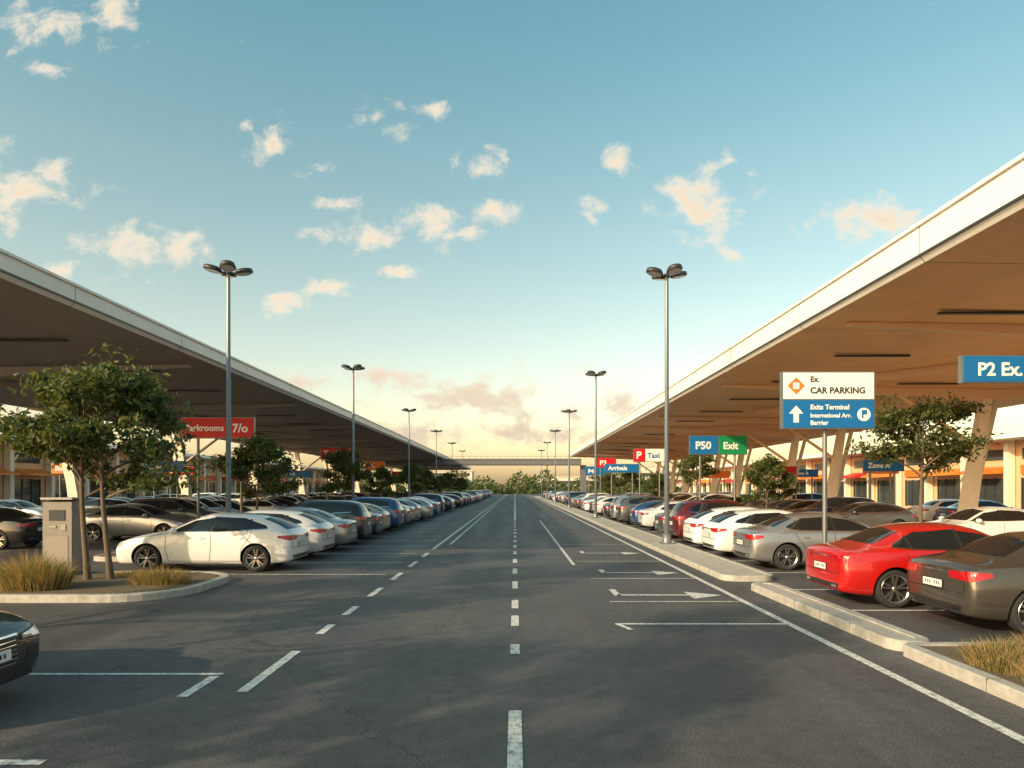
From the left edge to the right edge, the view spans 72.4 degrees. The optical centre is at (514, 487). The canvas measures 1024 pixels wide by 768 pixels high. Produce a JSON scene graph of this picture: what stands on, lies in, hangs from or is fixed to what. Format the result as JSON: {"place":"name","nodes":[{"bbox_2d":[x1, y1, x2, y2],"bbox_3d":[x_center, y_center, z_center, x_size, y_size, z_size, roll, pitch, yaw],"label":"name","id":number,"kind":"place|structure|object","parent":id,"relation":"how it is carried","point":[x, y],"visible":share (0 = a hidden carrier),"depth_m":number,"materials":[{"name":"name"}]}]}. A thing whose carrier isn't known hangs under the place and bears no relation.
{"place":"outdoors","nodes":[
{"label":"outdoors","id":0,"kind":"place"},
{"bbox_2d":[0,543,91,591],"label":"ornamental grass","id":1,"kind":"object","parent":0,"point":[28,576],"depth_m":13.50,"materials":[{"name":"yellow plant"}]},
{"bbox_2d":[114,568,188,576],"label":"ornamental grass","id":2,"kind":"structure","parent":0,"point":[117,574],"depth_m":15.76,"materials":[{"name":"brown plant"}]},
{"bbox_2d":[120,565,192,585],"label":"ornamental grass","id":3,"kind":"object","parent":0,"point":[161,577],"depth_m":14.34,"materials":[{"name":"yellow plant"}]},
{"bbox_2d":[360,465,400,496],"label":"deciduous tree","id":4,"kind":"object","parent":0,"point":[389,480],"visible":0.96,"depth_m":58.48,"materials":[{"name":"green plant"}]},
{"bbox_2d":[392,462,427,494],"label":"deciduous tree","id":5,"kind":"object","parent":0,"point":[416,486],"visible":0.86,"depth_m":72.43,"materials":[{"name":"green plant"}]},
{"bbox_2d":[415,468,441,492],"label":"deciduous tree","id":6,"kind":"object","parent":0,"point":[432,480],"visible":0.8,"depth_m":87.83,"materials":[{"name":"green plant"}]},
{"bbox_2d":[432,474,453,493],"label":"deciduous tree","id":7,"kind":"object","parent":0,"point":[442,479],"visible":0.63,"depth_m":101.72,"materials":[{"name":"green plant"}]},
{"bbox_2d":[441,472,459,491],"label":"deciduous tree","id":8,"kind":"object","parent":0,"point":[449,476],"visible":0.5,"depth_m":117.43,"materials":[{"name":"green plant"}]},
{"bbox_2d":[454,477,467,491],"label":"deciduous tree","id":9,"kind":"object","parent":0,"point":[459,480],"visible":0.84,"depth_m":134.44,"materials":[{"name":"green plant"}]},
{"bbox_2d":[0,492,1023,767],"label":"asphalt road surface","id":10,"kind":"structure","parent":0,"point":[418,664],"depth_m":8.05,"materials":[{"name":"grey asphalt"}]},
{"bbox_2d":[0,610,39,684],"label":"parked car","id":11,"kind":"object","parent":10,"relation":"on","point":[19,644],"visible":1,"depth_m":6.89,"materials":[{"name":"black paint"}]},
{"bbox_2d":[0,507,42,549],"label":"parked car","id":12,"kind":"object","parent":10,"relation":"on","point":[19,526],"visible":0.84,"depth_m":23.92,"materials":[{"name":"black paint"}]},
{"bbox_2d":[0,499,42,517],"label":"parked car","id":13,"kind":"object","parent":10,"relation":"on","point":[30,508],"visible":0.27,"depth_m":38.79,"materials":[{"name":"silver paint"}]},
{"bbox_2d":[51,463,87,496],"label":"parking sign","id":14,"kind":"object","parent":10,"relation":"on","point":[58,470],"visible":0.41,"depth_m":43.91,"materials":[{"name":"orange metal"}]},
{"bbox_2d":[94,552,117,561],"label":"planting strip","id":15,"kind":"object","parent":10,"relation":"on","point":[100,557],"visible":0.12,"depth_m":20.09,"materials":[{"name":"concrete"}]},
{"bbox_2d":[207,431,310,509],"bbox_3d":[-10.709,-0.210,29.681,3.931,4.424,4.224,0,0,0],"label":"deciduous tree","id":16,"kind":"object","parent":15,"relation":"on","point":[258,450],"visible":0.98,"depth_m":29.39,"materials":[{"name":"green plant"}]},
{"bbox_2d":[312,445,380,499],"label":"deciduous tree","id":17,"kind":"object","parent":15,"relation":"on","point":[341,461],"visible":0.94,"depth_m":44.59,"materials":[{"name":"green plant"}]},
{"bbox_2d":[85,498,128,511],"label":"parked car","id":18,"kind":"object","parent":10,"relation":"on","point":[92,505],"visible":0.19,"depth_m":42.67,"materials":[{"name":"black paint"}]},
{"bbox_2d":[0,571,228,602],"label":"planting island","id":19,"kind":"structure","parent":10,"relation":"on","point":[98,587],"depth_m":13.52,"materials":[{"name":"concrete"}]},
{"bbox_2d":[40,497,84,574],"bbox_3d":[-10.400,1.107,16.100,0.740,1.785,0.500,0,0,0],"label":"ticket machine","id":20,"kind":"object","parent":19,"relation":"on","point":[61,528],"visible":0.76,"depth_m":15.90,"materials":[{"name":"silver metal"}]},
{"bbox_2d":[0,342,228,579],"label":"deciduous tree","id":21,"kind":"object","parent":19,"relation":"on","point":[85,433],"visible":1,"depth_m":14.65,"materials":[{"name":"green plant"}]},
{"bbox_2d":[85,504,193,540],"bbox_3d":[-15.271,1.368,28.500,4.677,1.463,2.214,0,0,0],"label":"parked car","id":22,"kind":"object","parent":10,"relation":"on","point":[132,519],"visible":0.63,"depth_m":27.62,"materials":[{"name":"silver paint"}]},
{"bbox_2d":[0,434,328,505],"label":"terminal building","id":23,"kind":"structure","parent":10,"relation":"on","point":[29,479],"depth_m":70.41,"materials":[{"name":"beige glass"}]},
{"bbox_2d":[145,461,184,497],"bbox_3d":[-20.000,0.275,40.044,2.200,3.650,0.272,0,0,0],"label":"parking sign","id":24,"kind":"object","parent":10,"relation":"on","point":[179,469],"visible":0.33,"depth_m":39.91,"materials":[{"name":"blue metal"}]},
{"bbox_2d":[126,498,220,518],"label":"parked car","id":25,"kind":"object","parent":10,"relation":"on","point":[179,507],"visible":0.16,"depth_m":30.84,"materials":[{"name":"grey paint"}]},
{"bbox_2d":[168,497,239,512],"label":"parked car","id":26,"kind":"object","parent":10,"relation":"on","point":[206,504],"visible":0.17,"depth_m":33.80,"materials":[{"name":"white paint"}]},
{"bbox_2d":[116,512,308,571],"bbox_3d":[-7.860,1.368,18.400,4.556,1.463,2.214,0,0,0],"label":"parked car","id":27,"kind":"object","parent":10,"relation":"on","point":[256,542],"visible":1,"depth_m":17.52,"materials":[{"name":"white paint"}]},
{"bbox_2d":[182,417,254,517],"bbox_3d":[-12.700,-0.460,30.044,3.100,5.120,0.272,0,0,0],"label":"parking sign","id":28,"kind":"object","parent":10,"relation":"on","point":[211,427],"visible":0.86,"depth_m":29.91,"materials":[{"name":"red metal"}]},
{"bbox_2d":[0,364,453,513],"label":"columns","id":29,"kind":"structure","parent":10,"relation":"on","point":[72,485],"depth_m":54.87,"materials":[{"name":"beige concrete"}]},
{"bbox_2d":[0,248,470,469],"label":"roof","id":30,"kind":"structure","parent":29,"relation":"on","point":[37,302],"depth_m":26.62,"materials":[{"name":"brown wood"}]},
{"bbox_2d":[0,339,340,436],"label":"light slots","id":31,"kind":"object","parent":30,"relation":"attached to","point":[33,340],"visible":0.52,"depth_m":28.94,"materials":[{"name":"grey metal"}]},
{"bbox_2d":[203,260,252,511],"bbox_3d":[-9.950,-2.791,24.300,1.298,9.781,1.298,0,0,25],"label":"street lamp","id":32,"kind":"object","parent":10,"relation":"on","point":[228,267],"visible":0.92,"depth_m":24.23,"materials":[{"name":"silver metal"}]},
{"bbox_2d":[211,500,253,511],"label":"parked car","id":33,"kind":"object","parent":10,"relation":"on","point":[235,506],"visible":0.09,"depth_m":36.40,"materials":[{"name":"blue paint"}]},
{"bbox_2d":[238,499,288,509],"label":"parked car","id":34,"kind":"object","parent":10,"relation":"on","point":[267,504],"visible":0.19,"depth_m":41.61,"materials":[{"name":"paint"}]},
{"bbox_2d":[260,494,306,503],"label":"parked car","id":35,"kind":"object","parent":10,"relation":"on","point":[295,499],"visible":0.12,"depth_m":47.03,"materials":[{"name":"white paint"}]},
{"bbox_2d":[245,509,334,559],"bbox_3d":[-7.860,1.368,21.200,4.556,1.463,2.214,0,0,0],"label":"parked car","id":36,"kind":"object","parent":10,"relation":"on","point":[320,530],"visible":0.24,"depth_m":20.62,"materials":[{"name":"paint"}]},
{"bbox_2d":[288,470,312,496],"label":"parking sign","id":37,"kind":"object","parent":10,"relation":"on","point":[308,474],"visible":0.66,"depth_m":61.91,"materials":[{"name":"blue metal"}]},
{"bbox_2d":[278,507,356,551],"bbox_3d":[-7.829,1.368,23.900,4.677,1.463,2.214,0,0,0],"label":"parked car","id":38,"kind":"object","parent":10,"relation":"on","point":[345,530],"visible":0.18,"depth_m":23.35,"materials":[{"name":"silver paint"}]},
{"bbox_2d":[292,499,371,544],"bbox_3d":[-7.809,1.266,26.600,4.557,1.668,2.214,0,0,0],"label":"parked car","id":39,"kind":"object","parent":10,"relation":"on","point":[359,513],"visible":0.27,"depth_m":25.94,"materials":[{"name":"black paint"}]},
{"bbox_2d":[321,448,349,499],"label":"parking sign","id":40,"kind":"object","parent":10,"relation":"on","point":[324,450],"visible":0.2,"depth_m":52.91,"materials":[{"name":"red metal"}]},
{"bbox_2d":[341,364,364,497],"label":"street lamp","id":41,"kind":"object","parent":10,"relation":"on","point":[356,367],"visible":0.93,"depth_m":43.93,"materials":[{"name":"silver metal"}]},
{"bbox_2d":[364,512,382,536],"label":"parked car","id":42,"kind":"object","parent":10,"relation":"on","point":[377,522],"visible":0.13,"depth_m":28.71,"materials":[{"name":"blue paint"}]},
{"bbox_2d":[365,461,384,496],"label":"parking sign","id":43,"kind":"object","parent":10,"relation":"on","point":[376,464],"visible":0.45,"depth_m":70.92,"materials":[{"name":"orange metal"}]},
{"bbox_2d":[360,502,390,528],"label":"parked car","id":44,"kind":"object","parent":10,"relation":"on","point":[373,508],"visible":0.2,"depth_m":31.55,"materials":[{"name":"beige paint"}]},
{"bbox_2d":[349,497,404,530],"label":"parked car","id":45,"kind":"object","parent":10,"relation":"on","point":[393,507],"visible":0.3,"depth_m":34.02,"materials":[{"name":"blue paint"}]},
{"bbox_2d":[402,408,415,496],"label":"street lamp","id":46,"kind":"object","parent":10,"relation":"on","point":[408,410],"visible":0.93,"depth_m":67.94,"materials":[{"name":"silver metal"}]},
{"bbox_2d":[397,499,421,518],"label":"parked car","id":47,"kind":"object","parent":10,"relation":"on","point":[418,511],"visible":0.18,"depth_m":42.14,"materials":[{"name":"silver paint"}]},
{"bbox_2d":[396,498,432,520],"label":"parked car","id":48,"kind":"object","parent":10,"relation":"on","point":[427,508],"visible":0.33,"depth_m":44.78,"materials":[{"name":"silver paint"}]},
{"bbox_2d":[409,493,444,510],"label":"parked car","id":49,"kind":"object","parent":10,"relation":"on","point":[436,497],"visible":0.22,"depth_m":55.73,"materials":[{"name":"blue paint"}]},
{"bbox_2d":[440,496,453,511],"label":"parked car","id":50,"kind":"object","parent":10,"relation":"on","point":[449,503],"visible":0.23,"depth_m":60.80,"materials":[{"name":"blue paint"}]},
{"bbox_2d":[385,456,585,493],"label":"footbridge","id":51,"kind":"object","parent":10,"relation":"on","point":[425,463],"visible":0.77,"depth_m":116.00,"materials":[{"name":"grey concrete"}]},
{"bbox_2d":[0,494,1023,767],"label":"road markings","id":52,"kind":"object","parent":10,"relation":"on","point":[514,742],"visible":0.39,"depth_m":9.08,"materials":[{"name":"paint"}]},
{"bbox_2d":[585,466,604,492],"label":"parking sign","id":53,"kind":"object","parent":10,"relation":"on","point":[589,470],"visible":0.56,"depth_m":83.92,"materials":[{"name":"blue metal"}]},
{"bbox_2d":[592,496,617,514],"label":"parked car","id":54,"kind":"object","parent":10,"relation":"on","point":[601,501],"visible":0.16,"depth_m":53.15,"materials":[{"name":"paint"}]},
{"bbox_2d":[597,458,615,494],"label":"parking sign","id":55,"kind":"object","parent":10,"relation":"on","point":[601,462],"visible":0.69,"depth_m":71.92,"materials":[{"name":"red metal"}]},
{"bbox_2d":[605,464,638,495],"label":"parking sign","id":56,"kind":"object","parent":10,"relation":"on","point":[621,468],"visible":0.87,"depth_m":63.91,"materials":[{"name":"blue metal"}]},
{"bbox_2d":[610,495,647,521],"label":"parked car","id":57,"kind":"object","parent":10,"relation":"on","point":[615,501],"visible":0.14,"depth_m":42.63,"materials":[{"name":"silver paint"}]},
{"bbox_2d":[616,495,663,524],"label":"parked car","id":58,"kind":"object","parent":10,"relation":"on","point":[624,505],"visible":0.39,"depth_m":39.62,"materials":[{"name":"grey paint"}]},
{"bbox_2d":[633,448,663,496],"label":"parking sign","id":59,"kind":"object","parent":10,"relation":"on","point":[648,455],"visible":0.87,"depth_m":54.91,"materials":[{"name":"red metal"}]},
{"bbox_2d":[630,500,673,527],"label":"parked car","id":60,"kind":"object","parent":10,"relation":"on","point":[635,509],"visible":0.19,"depth_m":37.05,"materials":[{"name":"blue paint"}]},
{"bbox_2d":[638,501,681,528],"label":"parked car","id":61,"kind":"object","parent":10,"relation":"on","point":[646,517],"visible":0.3,"depth_m":34.22,"materials":[{"name":"paint"}]},
{"bbox_2d":[654,510,682,538],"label":"parked car","id":62,"kind":"object","parent":10,"relation":"on","point":[659,521],"visible":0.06,"depth_m":29.17,"materials":[{"name":"grey paint"}]},
{"bbox_2d":[669,499,747,543],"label":"parked car","id":63,"kind":"object","parent":10,"relation":"on","point":[680,513],"visible":0.23,"depth_m":26.27,"materials":[{"name":"red paint"}]},
{"bbox_2d":[689,435,746,500],"bbox_3d":[11.600,-0.450,40.044,3.300,5.100,0.272,0,0,0],"label":"parking sign","id":64,"kind":"object","parent":10,"relation":"on","point":[700,445],"visible":0.87,"depth_m":39.91,"materials":[{"name":"blue metal"}]},
{"bbox_2d":[683,506,758,550],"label":"parked car","id":65,"kind":"object","parent":10,"relation":"on","point":[692,527],"visible":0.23,"depth_m":23.66,"materials":[{"name":"white paint"}]},
{"bbox_2d":[702,509,792,558],"bbox_3d":[8.160,1.368,21.500,4.556,1.463,2.214,0,0,0],"label":"parked car","id":66,"kind":"object","parent":10,"relation":"on","point":[717,532],"visible":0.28,"depth_m":20.84,"materials":[{"name":"white paint"}]},
{"bbox_2d":[733,512,872,569],"bbox_3d":[8.329,1.368,18.700,4.677,1.463,2.214,0,0,0],"label":"parked car","id":67,"kind":"object","parent":10,"relation":"on","point":[784,541],"visible":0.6,"depth_m":17.89,"materials":[{"name":"silver paint"}]},
{"bbox_2d":[780,372,874,542],"bbox_3d":[7.000,-0.250,15.787,2.080,4.700,0.365,0,0,0],"label":"direction sign","id":68,"kind":"object","parent":10,"relation":"on","point":[824,401],"visible":0.97,"depth_m":15.62,"materials":[{"name":"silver metal"}]},
{"bbox_2d":[751,582,929,650],"bbox_3d":[5.135,2.029,11.775,0.574,0.143,5.650,0,0,0],"label":"kerb strip","id":69,"kind":"object","parent":10,"relation":"on","point":[881,633],"visible":0.9,"depth_m":10.73,"materials":[{"name":"concrete"}]},
{"bbox_2d":[676,431,1023,508],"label":"terminal building","id":70,"kind":"structure","parent":10,"relation":"on","point":[1002,481],"depth_m":70.83,"materials":[{"name":"beige glass"}]},
{"bbox_2d":[805,522,990,607],"bbox_3d":[8.029,1.368,13.100,4.677,1.463,2.214,0,0,0],"label":"parked car","id":71,"kind":"object","parent":10,"relation":"on","point":[873,561],"visible":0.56,"depth_m":12.35,"materials":[{"name":"red paint"}]},
{"bbox_2d":[903,642,1023,707],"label":"planting bed","id":72,"kind":"object","parent":10,"relation":"on","point":[946,658],"visible":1,"depth_m":7.71,"materials":[{"name":"concrete"}]},
{"bbox_2d":[907,530,1023,633],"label":"parked car","id":73,"kind":"object","parent":10,"relation":"on","point":[982,578],"visible":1,"depth_m":10.16,"materials":[{"name":"brown paint"}]},
{"bbox_2d":[958,355,1023,383],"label":"parking sign","id":74,"kind":"object","parent":10,"relation":"on","point":[990,369],"visible":1,"depth_m":13.91,"materials":[{"name":"blue metal"}]},
{"bbox_2d":[0,0,1023,487],"label":"sky","id":75,"kind":"structure","parent":0,"point":[468,205],"materials":[{"name":"blue"}]},
{"bbox_2d":[380,466,698,491],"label":"distant building","id":76,"kind":"structure","parent":0,"point":[470,476],"depth_m":293.00,"materials":[{"name":"beige glass"}]},
{"bbox_2d":[601,473,624,492],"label":"deciduous tree","id":77,"kind":"object","parent":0,"point":[605,483],"visible":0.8,"depth_m":89.68,"materials":[{"name":"green plant"}]},
{"bbox_2d":[615,473,642,494],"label":"deciduous tree","id":78,"kind":"object","parent":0,"point":[625,476],"visible":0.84,"depth_m":74.92,"materials":[{"name":"green plant"}]},
{"bbox_2d":[534,496,773,581],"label":"sidewalk","id":79,"kind":"structure","parent":0,"point":[719,567],"depth_m":20.95,"materials":[{"name":"concrete"}]},
{"bbox_2d":[561,409,576,507],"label":"street lamp","id":80,"kind":"object","parent":79,"relation":"on","point":[569,411],"visible":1,"depth_m":69.93,"materials":[{"name":"silver metal"}]},
{"bbox_2d":[585,370,605,517],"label":"street lamp","id":81,"kind":"object","parent":79,"relation":"on","point":[593,373],"visible":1,"depth_m":46.93,"materials":[{"name":"silver metal"}]},
{"bbox_2d":[646,263,686,543],"bbox_3d":[5.420,-2.901,25.000,1.298,9.781,1.298,0,0,25],"label":"street lamp","id":82,"kind":"object","parent":79,"relation":"on","point":[674,271],"visible":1,"depth_m":24.93,"materials":[{"name":"silver metal"}]},
{"bbox_2d":[640,471,675,498],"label":"deciduous tree","id":83,"kind":"object","parent":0,"point":[652,485],"visible":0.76,"depth_m":60.55,"materials":[{"name":"green plant"}]},
{"bbox_2d":[671,452,724,499],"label":"deciduous tree","id":84,"kind":"object","parent":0,"point":[693,476],"visible":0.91,"depth_m":47.91,"materials":[{"name":"green plant"}]},
{"bbox_2d":[738,452,805,508],"bbox_3d":[12.647,0.121,34.399,3.342,3.761,3.590,0,0,0],"label":"deciduous tree","id":85,"kind":"object","parent":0,"point":[767,466],"visible":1,"depth_m":34.11,"materials":[{"name":"green plant"}]},
{"bbox_2d":[845,391,1003,521],"bbox_3d":[13.122,-0.519,22.249,4.295,5.046,3.682,0,0,42],"label":"deciduous tree","id":86,"kind":"object","parent":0,"point":[893,423],"visible":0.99,"depth_m":21.96,"materials":[{"name":"green plant"}]},
{"bbox_2d":[955,635,1023,675],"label":"ornamental grass","id":87,"kind":"object","parent":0,"point":[988,655],"depth_m":7.67,"materials":[{"name":"yellow plant"}]},
{"bbox_2d":[995,630,1023,649],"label":"ornamental grass","id":88,"kind":"object","parent":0,"point":[1019,641],"depth_m":8.26,"materials":[{"name":"brown plant"}]},
{"bbox_2d":[1002,653,1023,681],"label":"ornamental grass","id":89,"kind":"object","parent":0,"point":[1021,670],"depth_m":7.16,"materials":[{"name":"brown plant"}]},
{"label":"canopy pavement","id":90,"kind":"structure","parent":0,"visible":0},
{"bbox_2d":[694,493,733,499],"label":"parked car","id":91,"kind":"object","parent":90,"relation":"on","point":[708,496],"visible":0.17,"depth_m":55.83,"materials":[{"name":"paint"}]},
{"bbox_2d":[705,471,729,493],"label":"parking sign","id":92,"kind":"object","parent":90,"relation":"on","point":[724,474],"visible":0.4,"depth_m":63.91,"materials":[{"name":"orange metal"}]},
{"bbox_2d":[759,499,803,508],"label":"parked car","id":93,"kind":"object","parent":90,"relation":"on","point":[779,504],"visible":0.1,"depth_m":39.68,"materials":[{"name":"brown paint"}]},
{"bbox_2d":[780,500,818,510],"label":"parked car","id":94,"kind":"object","parent":90,"relation":"on","point":[801,504],"visible":0.11,"depth_m":36.99,"materials":[{"name":"black paint"}]},
{"bbox_2d":[579,322,1023,511],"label":"columns","id":95,"kind":"structure","parent":90,"relation":"on","point":[972,478],"depth_m":32.78,"materials":[{"name":"brown"}]},
{"bbox_2d":[570,153,1023,457],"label":"roof","id":96,"kind":"structure","parent":95,"relation":"on","point":[964,251],"depth_m":20.53,"materials":[{"name":"brown"}]},
{"bbox_2d":[608,311,1023,450],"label":"light slots","id":97,"kind":"object","parent":96,"relation":"attached to","point":[980,313],"visible":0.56,"depth_m":24.48,"materials":[{"name":"grey metal"}]},
{"bbox_2d":[795,469,817,499],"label":"parking sign","id":98,"kind":"object","parent":90,"relation":"on","point":[811,473],"visible":0.63,"depth_m":57.91,"materials":[{"name":"blue metal"}]},
{"bbox_2d":[792,493,821,499],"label":"parked car","id":99,"kind":"object","parent":90,"relation":"on","point":[807,496],"visible":0.18,"depth_m":58.99,"materials":[{"name":"black paint"}]},
{"bbox_2d":[790,497,874,512],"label":"parked car","id":100,"kind":"object","parent":90,"relation":"on","point":[835,503],"visible":0.2,"depth_m":34.20,"materials":[{"name":"paint"}]},
{"bbox_2d":[827,502,916,526],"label":"parked car","id":101,"kind":"object","parent":90,"relation":"on","point":[871,514],"visible":0.46,"depth_m":31.21,"materials":[{"name":"grey paint"}]},
{"bbox_2d":[863,471,898,503],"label":"parking sign","id":102,"kind":"object","parent":90,"relation":"on","point":[880,472],"visible":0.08,"depth_m":43.93,"materials":[{"name":"silver metal"}]},
{"bbox_2d":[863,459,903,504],"bbox_3d":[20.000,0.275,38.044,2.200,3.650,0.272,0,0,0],"label":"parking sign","id":103,"kind":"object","parent":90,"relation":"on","point":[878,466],"visible":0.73,"depth_m":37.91,"materials":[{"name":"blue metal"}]},
{"bbox_2d":[908,499,958,521],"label":"parked car","id":104,"kind":"object","parent":90,"relation":"on","point":[930,508],"visible":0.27,"depth_m":40.22,"materials":[{"name":"white paint"}]},
{"bbox_2d":[935,500,1013,519],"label":"parked car","id":105,"kind":"object","parent":90,"relation":"on","point":[946,511],"visible":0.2,"depth_m":37.58,"materials":[{"name":"blue paint"}]},
{"bbox_2d":[928,507,1023,535],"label":"parked car","id":106,"kind":"object","parent":90,"relation":"on","point":[991,521],"visible":0.38,"depth_m":23.19,"materials":[{"name":"white paint"}]},
{"label":"ground","id":107,"kind":"structure","parent":0,"visible":0},
{"bbox_2d":[338,468,681,493],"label":"distant trees","id":108,"kind":"object","parent":107,"relation":"on","point":[529,486],"visible":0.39,"depth_m":245.39,"materials":[{"name":"green plant"}]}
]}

